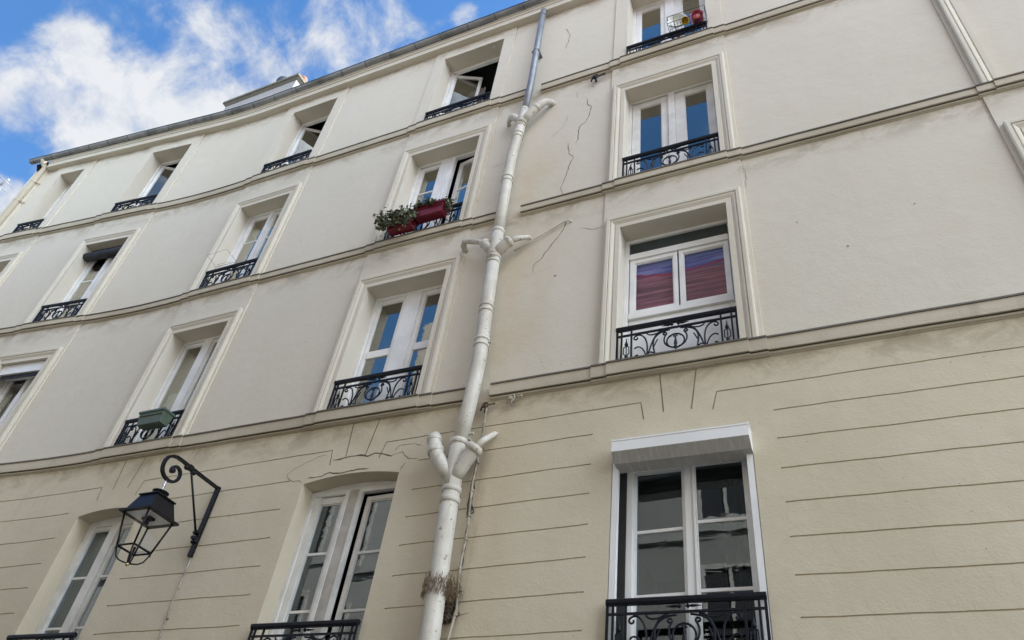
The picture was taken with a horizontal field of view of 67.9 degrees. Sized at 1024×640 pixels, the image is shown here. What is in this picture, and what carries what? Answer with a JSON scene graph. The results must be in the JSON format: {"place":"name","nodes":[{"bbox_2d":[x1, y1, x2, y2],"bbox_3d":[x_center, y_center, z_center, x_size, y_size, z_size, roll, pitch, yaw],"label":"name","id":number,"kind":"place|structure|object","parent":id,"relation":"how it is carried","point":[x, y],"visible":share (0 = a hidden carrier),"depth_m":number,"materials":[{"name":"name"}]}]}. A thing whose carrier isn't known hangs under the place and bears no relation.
{"place":"outdoors","nodes":[
{"label":"outdoors","id":0,"kind":"place"},
{"bbox_2d":[0,176,12,191],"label":"antenna","id":1,"kind":"object","parent":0,"point":[5,181],"visible":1,"depth_m":28.05,"materials":[{"name":"metal"}]},
{"bbox_2d":[207,250,236,266],"bbox_3d":[-4.541,-0.947,11.877,0.445,0.113,0.226,-11,-45,22],"label":"drying rack","id":2,"kind":"object","parent":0,"point":[222,263],"visible":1,"depth_m":11.89,"materials":[{"name":"white metal"}]},
{"bbox_2d":[0,0,525,212],"label":"sky","id":3,"kind":"structure","parent":0,"point":[74,73],"materials":[{"name":"blue"}]},
{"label":"pavement","id":4,"kind":"structure","parent":0,"visible":0},
{"bbox_2d":[0,0,1023,639],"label":"apartment building","id":5,"kind":"structure","parent":4,"relation":"on","point":[754,360],"depth_m":8.33,"materials":[{"name":"paint"}]},
{"bbox_2d":[0,361,45,428],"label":"window","id":6,"kind":"structure","parent":5,"relation":"in","point":[18,378],"depth_m":12.25,"materials":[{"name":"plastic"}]},
{"bbox_2d":[0,158,47,224],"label":"drainpipe","id":7,"kind":"object","parent":5,"relation":"attached to","point":[23,193],"visible":1,"depth_m":16.73,"materials":[{"name":"white metal"}]},
{"bbox_2d":[40,184,71,224],"bbox_3d":[-9.786,-2.295,16.411,0.710,2.125,0.070,-7,-44,18],"label":"window","id":8,"kind":"structure","parent":5,"relation":"in","point":[69,186],"depth_m":16.79,"materials":[{"name":"white paint"}]},
{"bbox_2d":[33,516,133,639],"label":"window","id":9,"kind":"structure","parent":5,"relation":"in","point":[76,594],"depth_m":9.05,"materials":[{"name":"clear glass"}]},
{"bbox_2d":[49,245,122,318],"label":"window","id":10,"kind":"structure","parent":5,"relation":"in","point":[98,261],"depth_m":14.05,"materials":[{"name":"white paint"}]},
{"bbox_2d":[137,407,175,430],"bbox_3d":[-4.566,1.298,9.762,0.454,0.196,0.262,-11,-45,22],"label":"window box","id":11,"kind":"object","parent":5,"relation":"attached to","point":[162,417],"visible":1,"depth_m":9.68,"materials":[{"name":"green plastic"}]},
{"bbox_2d":[133,159,180,205],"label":"window","id":12,"kind":"structure","parent":5,"relation":"in","point":[158,180],"depth_m":16.36,"materials":[{"name":"white paint"}]},
{"bbox_2d":[115,454,220,565],"bbox_3d":[-3.551,2.066,7.892,0.420,1.237,0.902,-11,-45,22],"label":"street lantern","id":13,"kind":"object","parent":5,"relation":"attached to","point":[154,509],"visible":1,"depth_m":7.71,"materials":[{"name":"metal"}]},
{"bbox_2d":[158,557,191,639],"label":"cable","id":14,"kind":"object","parent":5,"relation":"attached to","point":[178,588],"visible":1,"depth_m":7.74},
{"bbox_2d":[133,335,220,441],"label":"window","id":15,"kind":"structure","parent":5,"relation":"in","point":[177,389],"depth_m":10.93,"materials":[{"name":"white paint"}]},
{"bbox_2d":[215,208,282,283],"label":"window","id":16,"kind":"structure","parent":5,"relation":"in","point":[256,232],"depth_m":12.94,"materials":[{"name":"white paint"}]},
{"bbox_2d":[282,116,327,164],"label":"window","id":17,"kind":"structure","parent":5,"relation":"in","point":[308,134],"depth_m":15.58,"materials":[{"name":"white paint"}]},
{"bbox_2d":[266,481,412,639],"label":"window","id":18,"kind":"structure","parent":5,"relation":"in","point":[330,574],"depth_m":7.93,"materials":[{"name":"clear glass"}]},
{"bbox_2d":[342,284,442,436],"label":"window","id":19,"kind":"structure","parent":5,"relation":"in","point":[397,335],"depth_m":9.74,"materials":[{"name":"white paint"}]},
{"bbox_2d":[387,217,418,236],"bbox_3d":[-1.494,-1.262,10.399,0.424,0.176,0.252,-11,-45,22],"label":"window box","id":20,"kind":"object","parent":5,"relation":"attached to","point":[412,225],"visible":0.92,"depth_m":10.32,"materials":[{"name":"red plastic"}]},
{"bbox_2d":[371,203,417,236],"bbox_3d":[-1.580,-1.374,10.405,0.740,0.515,0.319,-11,-45,22],"label":"potted plant","id":21,"kind":"object","parent":20,"relation":"in","point":[384,221],"visible":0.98,"depth_m":10.33,"materials":[{"name":"green plant"}]},
{"bbox_2d":[414,199,450,223],"bbox_3d":[-1.080,-1.430,10.297,0.464,0.191,0.262,-11,-45,22],"label":"window box","id":22,"kind":"object","parent":5,"relation":"attached to","point":[431,212],"visible":0.97,"depth_m":10.21,"materials":[{"name":"red plastic"}]},
{"bbox_2d":[412,196,455,211],"bbox_3d":[-1.117,-1.518,10.278,0.732,0.342,0.265,-11,-45,22],"label":"potted plant","id":23,"kind":"object","parent":22,"relation":"in","point":[448,205],"visible":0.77,"depth_m":10.22,"materials":[{"name":"green plant"}]},
{"bbox_2d":[396,150,475,235],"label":"window","id":24,"kind":"structure","parent":5,"relation":"in","point":[449,177],"depth_m":11.67,"materials":[{"name":"white paint"}]},
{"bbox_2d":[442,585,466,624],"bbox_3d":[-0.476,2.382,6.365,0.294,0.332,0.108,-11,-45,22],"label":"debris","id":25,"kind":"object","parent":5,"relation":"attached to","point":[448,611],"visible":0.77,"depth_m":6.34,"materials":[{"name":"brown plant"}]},
{"bbox_2d":[447,405,487,639],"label":"conduit","id":26,"kind":"object","parent":5,"relation":"attached to","point":[469,515],"visible":0.91,"depth_m":6.79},
{"bbox_2d":[439,56,499,114],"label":"window","id":27,"kind":"structure","parent":5,"relation":"in","point":[477,79],"depth_m":14.21,"materials":[{"name":"white paint"}]},
{"bbox_2d":[480,402,494,412],"bbox_3d":[-0.245,0.889,7.679,0.165,0.128,0.069,-11,-45,22],"label":"wall hook","id":28,"kind":"object","parent":5,"relation":"attached to","point":[484,406],"depth_m":7.68,"materials":[{"name":"black metal"}]},
{"bbox_2d":[419,8,571,639],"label":"drainpipe","id":29,"kind":"object","parent":5,"relation":"attached to","point":[456,465],"visible":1,"depth_m":7.67,"materials":[{"name":"metal"}]},
{"bbox_2d":[420,570,464,603],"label":"dry grass","id":30,"kind":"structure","parent":29,"relation":"attached to","point":[447,592],"depth_m":6.37,"materials":[{"name":"plant"}]},
{"bbox_2d":[506,394,522,405],"bbox_3d":[0.025,0.805,7.595,0.175,0.136,0.073,-11,-45,22],"label":"wall hook","id":31,"kind":"object","parent":5,"relation":"attached to","point":[510,398],"depth_m":7.59,"materials":[{"name":"beige metal"}]},
{"bbox_2d":[590,73,604,81],"bbox_3d":[1.251,-3.504,11.039,0.223,0.173,0.093,-11,-45,22],"label":"wall hook","id":32,"kind":"object","parent":5,"relation":"attached to","point":[595,76],"depth_m":11.04,"materials":[{"name":"metal"}]},
{"bbox_2d":[633,0,707,51],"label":"window","id":33,"kind":"structure","parent":5,"relation":"in","point":[649,21],"depth_m":12.31,"materials":[{"name":"white paint"}]},
{"bbox_2d":[628,79,717,174],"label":"window","id":34,"kind":"structure","parent":5,"relation":"in","point":[686,113],"depth_m":10.42,"materials":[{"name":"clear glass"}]},
{"bbox_2d":[623,219,736,357],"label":"window","id":35,"kind":"structure","parent":5,"relation":"in","point":[687,271],"depth_m":8.15,"materials":[{"name":"white paint"}]},
{"bbox_2d":[667,5,707,34],"bbox_3d":[2.531,-4.325,10.981,0.548,0.198,0.208,-11,-45,22],"label":"dish rack","id":36,"kind":"object","parent":5,"relation":"attached to","point":[686,20],"visible":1,"depth_m":10.93,"materials":[{"name":"metal"}]},
{"bbox_2d":[666,13,685,27],"bbox_3d":[2.401,-4.338,11.072,0.299,0.296,0.120,-6,-43,16],"label":"bowl","id":37,"kind":"object","parent":36,"relation":"in","point":[675,17],"visible":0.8,"depth_m":11.11,"materials":[{"name":"white ceramic"}]},
{"bbox_2d":[681,16,688,24],"bbox_3d":[2.480,-4.284,10.884,0.121,0.130,0.134,-11,-45,22],"label":"cup","id":38,"kind":"object","parent":36,"relation":"hanging from","point":[685,22],"visible":1,"depth_m":10.89,"materials":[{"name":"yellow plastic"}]},
{"bbox_2d":[690,9,703,23],"bbox_3d":[2.672,-4.353,10.957,0.197,0.209,0.179,-11,-45,22],"label":"saucepan","id":39,"kind":"object","parent":36,"relation":"in","point":[701,18],"visible":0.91,"depth_m":10.92,"materials":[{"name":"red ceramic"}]},
{"bbox_2d":[608,421,772,639],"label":"window","id":40,"kind":"structure","parent":5,"relation":"in","point":[685,520],"depth_m":6.48,"materials":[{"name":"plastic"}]}
]}

